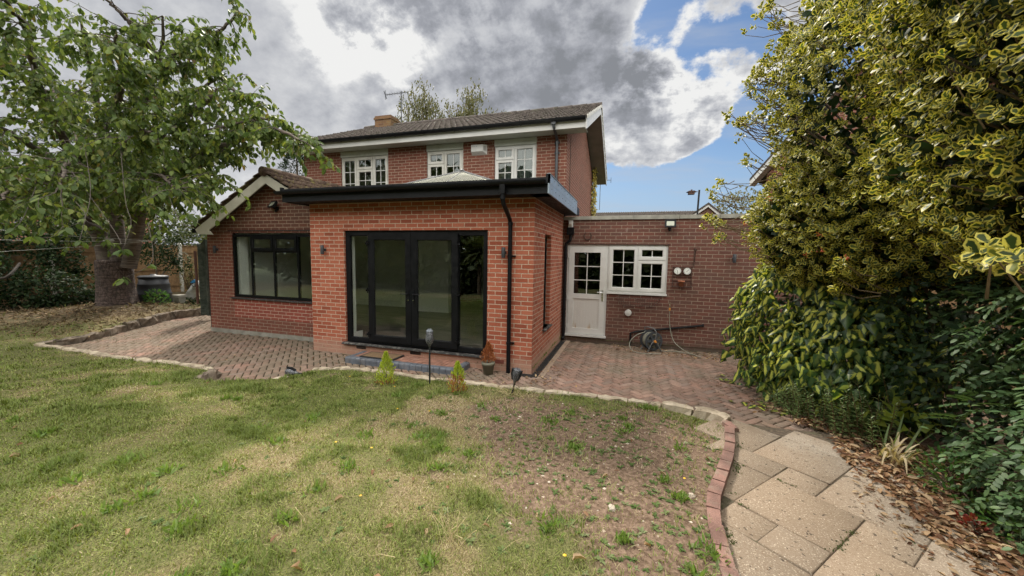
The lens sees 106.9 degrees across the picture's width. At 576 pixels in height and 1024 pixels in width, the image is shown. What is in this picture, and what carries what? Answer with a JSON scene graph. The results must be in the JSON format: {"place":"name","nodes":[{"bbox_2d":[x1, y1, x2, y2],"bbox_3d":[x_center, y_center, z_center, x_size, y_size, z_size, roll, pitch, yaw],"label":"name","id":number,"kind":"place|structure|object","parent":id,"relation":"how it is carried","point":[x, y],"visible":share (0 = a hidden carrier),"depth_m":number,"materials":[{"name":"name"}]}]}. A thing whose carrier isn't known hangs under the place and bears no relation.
{"place":"outdoors","nodes":[
{"label":"outdoors","id":0,"kind":"place"},
{"bbox_2d":[0,0,887,245],"label":"sky","id":1,"kind":"structure","parent":0,"point":[663,74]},
{"bbox_2d":[395,75,505,122],"bbox_3d":[-3.243,-8.232,22.420,7.190,8.408,3.815,1,5,3],"label":"birch tree","id":2,"kind":"object","parent":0,"point":[470,110],"visible":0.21,"depth_m":21.67,"materials":[{"name":"green plant"}]},
{"bbox_2d":[63,315,894,432],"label":"patio","id":3,"kind":"structure","parent":0,"point":[578,376],"depth_m":6.66,"materials":[{"name":"brick"}]},
{"bbox_2d":[89,351,110,357],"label":"kerb stone","id":4,"kind":"object","parent":3,"relation":"on","point":[98,354],"visible":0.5,"depth_m":6.50,"materials":[{"name":"stone"}]},
{"bbox_2d":[153,360,179,364],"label":"kerb stone","id":5,"kind":"object","parent":3,"relation":"on","point":[168,361],"visible":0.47,"depth_m":6.13,"materials":[{"name":"stone"}]},
{"bbox_2d":[178,363,204,368],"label":"kerb stone","id":6,"kind":"object","parent":3,"relation":"on","point":[193,365],"visible":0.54,"depth_m":5.97,"materials":[{"name":"stone"}]},
{"bbox_2d":[197,239,210,315],"bbox_3d":[-8.564,-0.287,10.589,0.315,2.120,0.158,2,5,7],"label":"slatted screen","id":7,"kind":"object","parent":3,"relation":"on","point":[203,278],"visible":0.72,"depth_m":10.53,"materials":[{"name":"black wood"}]},
{"bbox_2d":[203,368,222,380],"bbox_3d":[-4.553,1.334,5.727,0.182,0.187,0.292,0,5,-9],"label":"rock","id":8,"kind":"object","parent":3,"relation":"on","point":[214,373],"visible":0.65,"depth_m":5.72,"materials":[{"name":"stone"}]},
{"bbox_2d":[350,367,371,371],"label":"kerb stone","id":9,"kind":"object","parent":3,"relation":"on","point":[365,369],"visible":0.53,"depth_m":5.98,"materials":[{"name":"stone"}]},
{"bbox_2d":[345,351,469,374],"bbox_3d":[-1.848,1.312,6.641,2.200,0.132,0.487,2,5,17],"label":"door step","id":10,"kind":"object","parent":3,"relation":"on","point":[416,363],"depth_m":6.49,"materials":[{"name":"grey brick"}]},
{"bbox_2d":[359,352,404,360],"bbox_3d":[-2.329,1.217,6.802,0.700,0.020,0.340,2,5,17],"label":"door mat","id":11,"kind":"object","parent":10,"relation":"on","point":[378,355],"depth_m":6.77,"materials":[{"name":"brown fabric"}]},
{"bbox_2d":[411,374,434,379],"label":"kerb stone","id":12,"kind":"object","parent":3,"relation":"on","point":[425,377],"visible":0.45,"depth_m":5.66,"materials":[{"name":"stone"}]},
{"bbox_2d":[86,319,806,415],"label":"joint weeds","id":13,"kind":"object","parent":3,"relation":"on","point":[433,374],"visible":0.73,"depth_m":7.08,"materials":[{"name":"plant"}]},
{"bbox_2d":[474,382,498,387],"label":"kerb stone","id":14,"kind":"object","parent":3,"relation":"on","point":[483,383],"visible":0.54,"depth_m":5.38,"materials":[{"name":"stone"}]},
{"bbox_2d":[481,360,494,374],"bbox_3d":[-0.389,1.305,6.210,0.224,0.207,0.222,2,5,17],"label":"plant pot","id":15,"kind":"object","parent":3,"relation":"on","point":[488,368],"visible":0.83,"depth_m":6.14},
{"bbox_2d":[519,387,544,392],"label":"kerb stone","id":16,"kind":"object","parent":3,"relation":"on","point":[535,390],"visible":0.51,"depth_m":5.20,"materials":[{"name":"stone"}]},
{"bbox_2d":[517,359,568,385],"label":"corner leaves","id":17,"kind":"object","parent":3,"relation":"on","point":[542,376],"visible":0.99,"depth_m":6.04,"materials":[{"name":"brown plant"}]},
{"bbox_2d":[522,340,564,377],"bbox_3d":[0.602,1.326,7.430,0.430,0.046,2.770,2,5,17],"label":"channel drain","id":18,"kind":"object","parent":3,"relation":"on","point":[544,363],"visible":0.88,"depth_m":6.94,"materials":[{"name":"black metal"}]},
{"bbox_2d":[544,389,574,395],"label":"kerb stone","id":19,"kind":"object","parent":3,"relation":"on","point":[553,391],"visible":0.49,"depth_m":5.13,"materials":[{"name":"stone"}]},
{"bbox_2d":[575,393,596,397],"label":"kerb stone","id":20,"kind":"object","parent":3,"relation":"on","point":[591,395],"visible":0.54,"depth_m":5.03,"materials":[{"name":"stone"}]},
{"bbox_2d":[598,394,627,401],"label":"kerb stone","id":21,"kind":"object","parent":3,"relation":"on","point":[610,398],"visible":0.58,"depth_m":4.94,"materials":[{"name":"stone"}]},
{"bbox_2d":[640,326,662,351],"bbox_3d":[2.910,1.054,7.892,0.390,0.513,0.321,0,5,-11],"label":"hose reel","id":22,"kind":"object","parent":3,"relation":"on","point":[649,340],"visible":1,"depth_m":7.83,"materials":[{"name":"grey plastic"}]},
{"bbox_2d":[612,345,719,361],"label":"drift leaves","id":23,"kind":"object","parent":3,"relation":"on","point":[672,353],"visible":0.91,"depth_m":7.74,"materials":[{"name":"brown plant"}]},
{"bbox_2d":[662,401,693,415],"bbox_3d":[2.031,1.517,4.635,0.365,0.214,0.156,5,7,41],"label":"kerb stone","id":24,"kind":"object","parent":3,"relation":"on","point":[676,407],"visible":0.64,"depth_m":4.59,"materials":[{"name":"stone"}]},
{"bbox_2d":[692,406,729,422],"bbox_3d":[2.311,1.534,4.403,0.230,0.246,0.399,-4,7,-43],"label":"kerb stone","id":25,"kind":"object","parent":3,"relation":"on","point":[706,413],"visible":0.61,"depth_m":4.36,"materials":[{"name":"stone"}]},
{"bbox_2d":[746,397,788,412],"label":"brown litter","id":26,"kind":"object","parent":3,"relation":"on","point":[770,404],"visible":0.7,"depth_m":4.82,"materials":[{"name":"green plant"}]},
{"bbox_2d":[750,377,791,412],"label":"leafy perennial","id":27,"kind":"object","parent":3,"relation":"on","point":[778,397],"visible":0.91,"depth_m":4.77,"materials":[{"name":"green plant"}]},
{"bbox_2d":[772,379,837,423],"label":"leafy perennial","id":28,"kind":"object","parent":3,"relation":"on","point":[798,402],"visible":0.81,"depth_m":4.41,"materials":[{"name":"green plant"}]},
{"bbox_2d":[826,366,906,439],"bbox_3d":[3.877,1.210,4.148,0.718,0.758,0.619,5,6,38],"label":"leafy perennial","id":29,"kind":"object","parent":3,"relation":"on","point":[870,396],"visible":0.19,"depth_m":4.13,"materials":[{"name":"green plant"}]},
{"bbox_2d":[141,319,850,431],"bbox_3d":[-2.372,1.218,7.741,16.100,0.095,6.100,2,5,17],"label":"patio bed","id":30,"kind":"object","parent":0,"point":[326,361],"visible":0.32,"depth_m":6.93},
{"bbox_2d":[120,320,139,329],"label":"retaining stone","id":31,"kind":"object","parent":30,"relation":"on","point":[134,324],"visible":0.7,"depth_m":9.22,"materials":[{"name":"stone"}]},
{"bbox_2d":[134,316,157,327],"bbox_3d":[-9.379,0.880,9.720,0.253,0.283,0.608,0,5,-10],"label":"retaining stone","id":32,"kind":"object","parent":30,"relation":"on","point":[148,321],"visible":0.78,"depth_m":9.68,"materials":[{"name":"stone"}]},
{"bbox_2d":[171,308,198,318],"bbox_3d":[-9.477,0.766,10.988,0.280,0.312,0.748,2,5,17],"label":"retaining stone","id":33,"kind":"object","parent":30,"relation":"on","point":[184,313],"visible":0.78,"depth_m":10.92,"materials":[{"name":"stone"}]},
{"bbox_2d":[536,340,569,379],"bbox_3d":[0.861,1.340,7.360,0.095,0.038,2.890,2,5,17],"label":"concrete haunch","id":34,"kind":"object","parent":30,"relation":"on","point":[543,373],"visible":0.79,"depth_m":7.04,"materials":[{"name":"concrete"}]},
{"bbox_2d":[0,289,1023,575],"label":"lawn","id":35,"kind":"structure","parent":0,"point":[634,489],"depth_m":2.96,"materials":[{"name":"plant"}]},
{"bbox_2d":[0,262,20,279],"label":"bare branch","id":36,"kind":"object","parent":35,"relation":"on","point":[12,271],"visible":1,"depth_m":10.22,"materials":[{"name":"grey wood"}]},
{"bbox_2d":[0,226,33,309],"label":"dark shrub","id":37,"kind":"object","parent":35,"relation":"on","point":[7,264],"visible":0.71,"depth_m":10.66,"materials":[{"name":"green plant"}]},
{"bbox_2d":[0,265,94,308],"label":"dark shrub","id":38,"kind":"object","parent":35,"relation":"on","point":[43,298],"visible":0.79,"depth_m":10.95,"materials":[{"name":"green plant"}]},
{"bbox_2d":[0,212,109,262],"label":"fence ivy","id":39,"kind":"object","parent":35,"relation":"on","point":[9,250],"visible":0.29,"depth_m":11.52,"materials":[{"name":"green plant"}]},
{"bbox_2d":[18,234,94,292],"bbox_3d":[-14.117,-0.534,11.873,0.940,2.465,1.464,2,5,17],"label":"dark shrub","id":40,"kind":"object","parent":35,"relation":"on","point":[50,254],"visible":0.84,"depth_m":11.74,"materials":[{"name":"green plant"}]},
{"bbox_2d":[39,335,86,345],"bbox_3d":[-9.055,1.114,7.641,0.252,0.214,0.651,2,5,8],"label":"retaining stone","id":41,"kind":"object","parent":35,"relation":"on","point":[71,340],"visible":0.65,"depth_m":7.67,"materials":[{"name":"stone"}]},
{"bbox_2d":[0,300,190,319],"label":"tree litter","id":42,"kind":"object","parent":35,"relation":"on","point":[72,311],"visible":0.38,"depth_m":10.18,"materials":[{"name":"brown plant"}]},
{"bbox_2d":[85,331,109,340],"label":"retaining stone","id":43,"kind":"object","parent":35,"relation":"on","point":[96,335],"visible":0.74,"depth_m":8.18,"materials":[{"name":"stone"}]},
{"bbox_2d":[0,239,199,304],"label":"timber fence","id":44,"kind":"object","parent":35,"relation":"on","point":[174,282],"visible":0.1,"depth_m":13.25,"materials":[{"name":"brown wood"}]},
{"bbox_2d":[0,299,199,339],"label":"dead thatch","id":45,"kind":"object","parent":35,"relation":"on","point":[74,309],"visible":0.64,"depth_m":9.83,"materials":[{"name":"plant"}]},
{"bbox_2d":[0,204,206,245],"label":"hedge","id":46,"kind":"object","parent":35,"relation":"on","point":[187,235],"visible":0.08,"depth_m":16.66,"materials":[{"name":"green plant"}]},
{"bbox_2d":[103,324,127,335],"bbox_3d":[-9.174,1.000,8.755,0.258,0.255,0.597,-1,5,-18],"label":"retaining stone","id":47,"kind":"object","parent":35,"relation":"on","point":[116,329],"visible":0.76,"depth_m":8.73,"materials":[{"name":"stone"}]},
{"bbox_2d":[136,274,172,302],"bbox_3d":[-11.441,0.056,12.125,0.940,1.000,0.940,2,5,17],"label":"compost bin","id":48,"kind":"object","parent":35,"relation":"on","point":[151,282],"visible":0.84,"depth_m":11.86,"materials":[{"name":"black plastic"}]},
{"bbox_2d":[141,288,171,303],"bbox_3d":[-10.971,0.295,11.642,0.725,0.594,0.554,-2,6,-28],"label":"leafy sapling","id":49,"kind":"object","parent":35,"relation":"on","point":[154,295],"visible":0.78,"depth_m":11.67,"materials":[{"name":"green plant"}]},
{"bbox_2d":[126,220,192,275],"bbox_3d":[-12.637,-0.934,13.635,1.158,3.005,1.909,5,7,40],"label":"dark shrub","id":50,"kind":"object","parent":35,"relation":"on","point":[174,262],"visible":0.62,"depth_m":13.73,"materials":[{"name":"green plant"}]},
{"bbox_2d":[152,312,174,322],"bbox_3d":[-9.504,0.825,10.330,0.252,0.310,0.768,0,5,-11],"label":"retaining stone","id":51,"kind":"object","parent":35,"relation":"on","point":[164,317],"visible":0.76,"depth_m":10.30,"materials":[{"name":"stone"}]},
{"bbox_2d":[0,0,340,305],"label":"cherry tree","id":52,"kind":"object","parent":35,"relation":"on","point":[84,175],"visible":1,"depth_m":7.16,"materials":[{"name":"green plant"}]},
{"bbox_2d":[0,230,164,251],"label":"washing line","id":53,"kind":"object","parent":52,"relation":"attached to","point":[110,239],"visible":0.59,"depth_m":9.96,"materials":[{"name":"fabric"}]},
{"bbox_2d":[172,294,186,302],"bbox_3d":[-10.735,0.443,12.251,0.300,0.450,0.240,2,5,17],"label":"stone planter","id":54,"kind":"object","parent":35,"relation":"on","point":[181,298],"visible":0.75,"depth_m":12.16,"materials":[{"name":"stone"}]},
{"bbox_2d":[179,255,198,292],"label":"flowering shrub","id":55,"kind":"object","parent":35,"relation":"on","point":[191,276],"visible":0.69,"depth_m":15.11,"materials":[{"name":"green plant"}]},
{"bbox_2d":[185,280,199,298],"bbox_3d":[-10.670,0.057,12.710,0.572,0.702,0.268,2,5,17],"label":"compost bag","id":56,"kind":"object","parent":35,"relation":"on","point":[191,292],"visible":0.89,"depth_m":12.67,"materials":[{"name":"white plastic"}]},
{"bbox_2d":[194,251,198,303],"bbox_3d":[-8.774,-0.291,10.546,0.045,1.470,0.045,2,5,17],"label":"wooden stake","id":57,"kind":"object","parent":35,"relation":"on","point":[196,277],"visible":1,"depth_m":10.53,"materials":[{"name":"wood"}]},
{"bbox_2d":[277,153,304,175],"bbox_3d":[-7.856,-2.254,13.968,2.806,5.717,2.792,2,5,17],"label":"conifer","id":58,"kind":"object","parent":35,"relation":"on","point":[285,159],"visible":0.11,"depth_m":13.49,"materials":[{"name":"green plant"}]},
{"bbox_2d":[285,366,301,375],"bbox_3d":[-3.298,1.276,5.744,0.274,0.146,0.104,2,5,17],"label":"solar torch","id":59,"kind":"object","parent":35,"relation":"on","point":[290,370],"visible":0.72,"depth_m":5.72,"materials":[{"name":"black plastic"}]},
{"bbox_2d":[4,347,720,575],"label":"weeds","id":60,"kind":"object","parent":35,"relation":"on","point":[604,540],"visible":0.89,"depth_m":2.96,"materials":[{"name":"green plant"}]},
{"bbox_2d":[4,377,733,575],"bbox_3d":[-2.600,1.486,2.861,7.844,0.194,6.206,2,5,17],"label":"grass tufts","id":61,"kind":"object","parent":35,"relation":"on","point":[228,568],"visible":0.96,"depth_m":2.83,"materials":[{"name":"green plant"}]},
{"bbox_2d":[374,350,397,384],"bbox_3d":[-1.772,1.138,5.365,0.339,0.530,0.299,0,5,-8],"label":"dwarf conifer","id":62,"kind":"object","parent":35,"relation":"on","point":[386,358],"visible":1,"depth_m":5.33,"materials":[{"name":"green plant"}]},
{"bbox_2d":[425,329,433,383],"bbox_3d":[-1.166,0.987,5.369,0.116,0.825,0.116,2,5,17],"label":"solar torch","id":63,"kind":"object","parent":35,"relation":"on","point":[429,338],"visible":0.99,"depth_m":5.32,"materials":[{"name":"black plastic"}]},
{"bbox_2d":[446,361,467,392],"bbox_3d":[-0.720,1.198,5.065,0.297,0.476,0.298,2,5,17],"label":"dwarf conifer","id":64,"kind":"object","parent":35,"relation":"on","point":[457,368],"visible":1,"depth_m":5.03,"materials":[{"name":"green plant"}]},
{"bbox_2d":[295,381,727,572],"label":"dry stalks","id":65,"kind":"object","parent":35,"relation":"on","point":[457,526],"visible":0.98,"depth_m":2.42,"materials":[{"name":"plant"}]},
{"bbox_2d":[511,367,522,392],"bbox_3d":[0.058,1.253,5.028,0.170,0.398,0.105,2,5,17],"label":"solar torch","id":66,"kind":"object","parent":35,"relation":"on","point":[516,373],"visible":0.96,"depth_m":5.00,"materials":[{"name":"black plastic"}]},
{"bbox_2d":[474,403,709,574],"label":"pebbles","id":67,"kind":"object","parent":35,"relation":"on","point":[604,488],"visible":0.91,"depth_m":3.12,"materials":[{"name":"stone"}]},
{"bbox_2d":[791,381,864,436],"bbox_3d":[3.424,1.298,4.068,0.681,0.586,0.656,2,5,17],"label":"leafy perennial","id":68,"kind":"object","parent":35,"relation":"on","point":[833,410],"visible":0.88,"depth_m":4.05,"materials":[{"name":"green plant"}]},
{"bbox_2d":[719,263,991,438],"bbox_3d":[4.272,0.576,5.236,2.534,2.154,3.110,2,5,17],"label":"variegated ivy","id":69,"kind":"object","parent":35,"relation":"on","point":[804,343],"visible":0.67,"depth_m":4.44,"materials":[{"name":"green plant"}]},
{"bbox_2d":[699,0,1023,305],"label":"variegated holly","id":70,"kind":"object","parent":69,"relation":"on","point":[887,188],"visible":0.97,"depth_m":3.23,"materials":[{"name":"green plant"}]},
{"bbox_2d":[821,377,905,448],"bbox_3d":[3.573,1.284,3.867,0.644,0.647,0.908,2,5,17],"label":"leafy perennial","id":71,"kind":"object","parent":35,"relation":"on","point":[872,431],"visible":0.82,"depth_m":3.85,"materials":[{"name":"green plant"}]},
{"bbox_2d":[839,234,1023,480],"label":"dark holly","id":72,"kind":"object","parent":35,"relation":"on","point":[948,321],"visible":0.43,"depth_m":3.47,"materials":[{"name":"green plant"}]},
{"bbox_2d":[908,444,1018,516],"bbox_3d":[3.464,1.487,2.915,0.438,0.408,0.725,-1,5,-18],"label":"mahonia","id":73,"kind":"object","parent":35,"relation":"on","point":[969,494],"visible":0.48,"depth_m":2.97,"materials":[{"name":"green plant"}]},
{"bbox_2d":[914,267,1023,554],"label":"pinnate shrub","id":74,"kind":"object","parent":35,"relation":"on","point":[999,499],"visible":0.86,"depth_m":2.67,"materials":[{"name":"green plant"}]},
{"bbox_2d":[694,417,1023,575],"bbox_3d":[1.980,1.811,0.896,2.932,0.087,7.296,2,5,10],"label":"path","id":75,"kind":"structure","parent":0,"point":[806,531],"depth_m":2.69,"materials":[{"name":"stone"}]},
{"bbox_2d":[706,425,739,575],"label":"brick edging","id":76,"kind":"object","parent":75,"relation":"on","point":[716,487],"visible":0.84,"depth_m":2.77,"materials":[{"name":"brick"}]},
{"bbox_2d":[721,420,738,431],"bbox_3d":[2.367,1.549,4.122,0.111,0.174,0.205,1,5,-3],"label":"corner brick","id":77,"kind":"object","parent":75,"relation":"on","point":[726,423],"visible":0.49,"depth_m":4.10,"materials":[{"name":"brick"}]},
{"bbox_2d":[702,443,914,575],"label":"path weeds","id":78,"kind":"object","parent":75,"relation":"on","point":[780,480],"visible":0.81,"depth_m":2.56,"materials":[{"name":"green plant"}]},
{"bbox_2d":[790,416,1023,575],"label":"leaf litter","id":79,"kind":"object","parent":75,"relation":"on","point":[927,502],"visible":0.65,"depth_m":2.87,"materials":[{"name":"plant"}]},
{"bbox_2d":[858,414,940,473],"bbox_3d":[3.533,1.390,3.385,0.610,0.401,0.479,1,5,-1],"label":"strap leaved plant","id":80,"kind":"object","parent":79,"relation":"on","point":[891,453],"visible":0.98,"depth_m":3.45,"materials":[{"name":"beige plant"}]},
{"bbox_2d":[873,391,942,441],"bbox_3d":[3.892,1.250,3.723,0.346,0.394,0.466,-2,6,-31],"label":"broad lime plant","id":81,"kind":"object","parent":79,"relation":"on","point":[897,423],"visible":0.84,"depth_m":3.74,"materials":[{"name":"green plant"}]},
{"bbox_2d":[950,510,995,535],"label":"red leaved seedling","id":82,"kind":"object","parent":75,"relation":"on","point":[971,518],"visible":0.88,"depth_m":2.59,"materials":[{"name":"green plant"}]},
{"bbox_2d":[967,492,1023,555],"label":"mahonia","id":83,"kind":"object","parent":75,"relation":"on","point":[997,514],"visible":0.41,"depth_m":2.56,"materials":[{"name":"green plant"}]},
{"bbox_3d":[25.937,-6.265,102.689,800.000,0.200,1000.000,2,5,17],"label":"ground","id":84,"kind":"structure","parent":0,"visible":0},
{"bbox_2d":[191,102,811,373],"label":"house","id":85,"kind":"structure","parent":84,"relation":"on","point":[413,227],"depth_m":8.26,"materials":[{"name":"red brick"}]},
{"bbox_2d":[232,234,311,301],"bbox_3d":[-5.126,-0.465,8.452,2.875,1.455,0.082,2,5,17],"label":"wing window","id":86,"kind":"structure","parent":85,"relation":"in","point":[273,238],"depth_m":8.51,"materials":[{"name":"black plastic"}]},
{"bbox_2d":[267,201,278,211],"bbox_3d":[-5.157,-1.770,8.219,0.276,0.233,0.190,5,6,37],"label":"floodlight","id":87,"kind":"object","parent":85,"relation":"attached to","point":[272,204],"visible":1,"depth_m":8.18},
{"bbox_2d":[342,155,387,185],"bbox_3d":[-4.093,-2.927,10.601,1.540,1.440,0.082,2,5,17],"label":"upstairs window","id":88,"kind":"structure","parent":85,"relation":"in","point":[372,168],"depth_m":10.53,"materials":[{"name":"white paint"}]},
{"bbox_2d":[365,233,411,344],"bbox_3d":[-2.269,0.013,6.938,0.953,2.016,0.107,2,5,17],"label":"door leaf","id":89,"kind":"structure","parent":85,"relation":"in","point":[407,340],"depth_m":6.95,"materials":[{"name":"black metal"}]},
{"bbox_2d":[384,90,408,122],"bbox_3d":[-4.141,-6.492,13.577,0.881,1.189,0.357,2,5,10],"label":"tv aerial","id":90,"kind":"object","parent":85,"relation":"attached to","point":[394,93],"visible":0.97,"depth_m":13.55,"materials":[{"name":"metal"}]},
{"bbox_2d":[411,233,459,348],"bbox_3d":[-1.352,0.052,6.653,0.954,2.016,0.107,2,5,17],"label":"door leaf","id":91,"kind":"structure","parent":85,"relation":"in","point":[415,237],"depth_m":6.65,"materials":[{"name":"black metal"}]},
{"bbox_2d":[428,149,462,177],"bbox_3d":[-1.729,-2.826,9.866,1.025,1.440,0.082,2,5,17],"label":"upstairs window","id":92,"kind":"structure","parent":85,"relation":"in","point":[443,163],"depth_m":9.81,"materials":[{"name":"white paint"}]},
{"bbox_2d":[471,144,486,155],"bbox_3d":[-0.821,-3.435,9.425,0.400,0.240,0.103,2,5,17],"label":"alarm box","id":93,"kind":"object","parent":85,"relation":"attached to","point":[479,149],"visible":1,"depth_m":9.40,"materials":[{"name":"white plastic"}]},
{"bbox_2d":[495,144,536,178],"bbox_3d":[0.081,-2.748,9.304,1.050,1.440,0.082,2,5,17],"label":"upstairs window","id":94,"kind":"structure","parent":85,"relation":"in","point":[513,159],"depth_m":9.25,"materials":[{"name":"white plastic"}]},
{"bbox_2d":[542,235,551,331],"bbox_3d":[0.595,-0.116,7.151,0.250,1.763,0.640,2,5,17],"label":"side window","id":95,"kind":"structure","parent":85,"relation":"in","point":[545,327],"depth_m":7.36,"materials":[{"name":"black plastic"}]},
{"bbox_2d":[566,247,605,334],"bbox_3d":[1.661,0.071,8.554,0.838,1.965,0.122,2,5,17],"label":"back door","id":96,"kind":"structure","parent":85,"relation":"in","point":[585,311],"depth_m":8.58,"materials":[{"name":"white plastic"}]},
{"bbox_2d":[590,167,597,215],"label":"yellow creeper","id":97,"kind":"object","parent":85,"relation":"attached to","point":[594,186],"visible":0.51,"depth_m":14.16,"materials":[{"name":"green plant"}]},
{"bbox_2d":[607,245,667,293],"bbox_3d":[2.707,-0.411,8.223,1.222,1.025,0.082,2,5,17],"label":"back window","id":98,"kind":"structure","parent":85,"relation":"in","point":[639,260],"depth_m":8.17,"materials":[{"name":"white plastic"}]},
{"bbox_2d":[617,297,659,307],"bbox_3d":[2.694,0.301,8.135,0.876,0.193,0.168,2,5,17],"label":"wall basket","id":99,"kind":"object","parent":85,"relation":"attached to","point":[637,304],"depth_m":8.07,"materials":[{"name":"metal"}]},
{"bbox_2d":[665,219,675,230],"bbox_3d":[3.268,-1.293,7.836,0.216,0.237,0.171,2,5,17],"label":"floodlight","id":100,"kind":"object","parent":85,"relation":"attached to","point":[670,224],"visible":1,"depth_m":7.78,"materials":[{"name":"metal"}]},
{"bbox_2d":[672,267,691,287],"bbox_3d":[3.527,-0.225,7.859,0.382,0.416,0.122,2,5,17],"label":"wall thermometer","id":101,"kind":"object","parent":85,"relation":"attached to","point":[678,270],"depth_m":7.88,"materials":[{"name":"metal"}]},
{"bbox_2d":[686,189,699,214],"bbox_3d":[6.383,-2.601,13.455,0.442,1.749,0.240,2,5,17],"label":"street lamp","id":102,"kind":"object","parent":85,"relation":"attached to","point":[692,192],"visible":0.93,"depth_m":13.34,"materials":[{"name":"metal"}]},
{"bbox_3d":[3.321,0.389,7.990,0.050,0.172,0.103,2,5,17],"label":"garden tap","id":103,"kind":"object","parent":85,"relation":"attached to","visible":0},
{"bbox_2d":[629,311,700,357],"bbox_3d":[3.110,0.899,7.755,1.348,0.841,0.612,2,5,17],"label":"garden hose","id":104,"kind":"object","parent":103,"relation":"hanging from","point":[662,350],"visible":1,"depth_m":7.78,"materials":[{"name":"rubber"}]},
{"bbox_2d":[595,202,722,215],"bbox_3d":[7.587,-3.093,29.202,19.000,5.637,7.250,2,5,17],"label":"bungalow","id":105,"kind":"object","parent":84,"relation":"on","point":[708,207],"visible":0.11,"depth_m":28.10,"materials":[{"name":"grey tile"}]},
{"bbox_2d":[714,186,760,213],"bbox_3d":[16.356,-3.853,27.447,5.309,7.345,2.808,2,5,17],"label":"garden tree","id":106,"kind":"object","parent":84,"relation":"on","point":[734,197],"visible":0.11,"depth_m":27.20,"materials":[{"name":"green plant"}]},
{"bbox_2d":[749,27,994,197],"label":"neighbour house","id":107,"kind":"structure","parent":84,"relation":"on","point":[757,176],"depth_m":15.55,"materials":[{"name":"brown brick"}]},
{"bbox_2d":[908,290,1023,401],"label":"boundary fence","id":108,"kind":"object","parent":84,"relation":"on","point":[998,310],"depth_m":5.28,"materials":[{"name":"brown wood"}]},
{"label":"potting soil","id":109,"kind":"structure","parent":0,"visible":0},
{"bbox_2d":[480,341,495,362],"bbox_3d":[-0.377,1.056,6.185,0.272,0.407,0.280,2,5,17],"label":"dwarf conifer","id":110,"kind":"object","parent":109,"relation":"on","point":[487,348],"visible":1,"depth_m":6.15,"materials":[{"name":"orange plant"}]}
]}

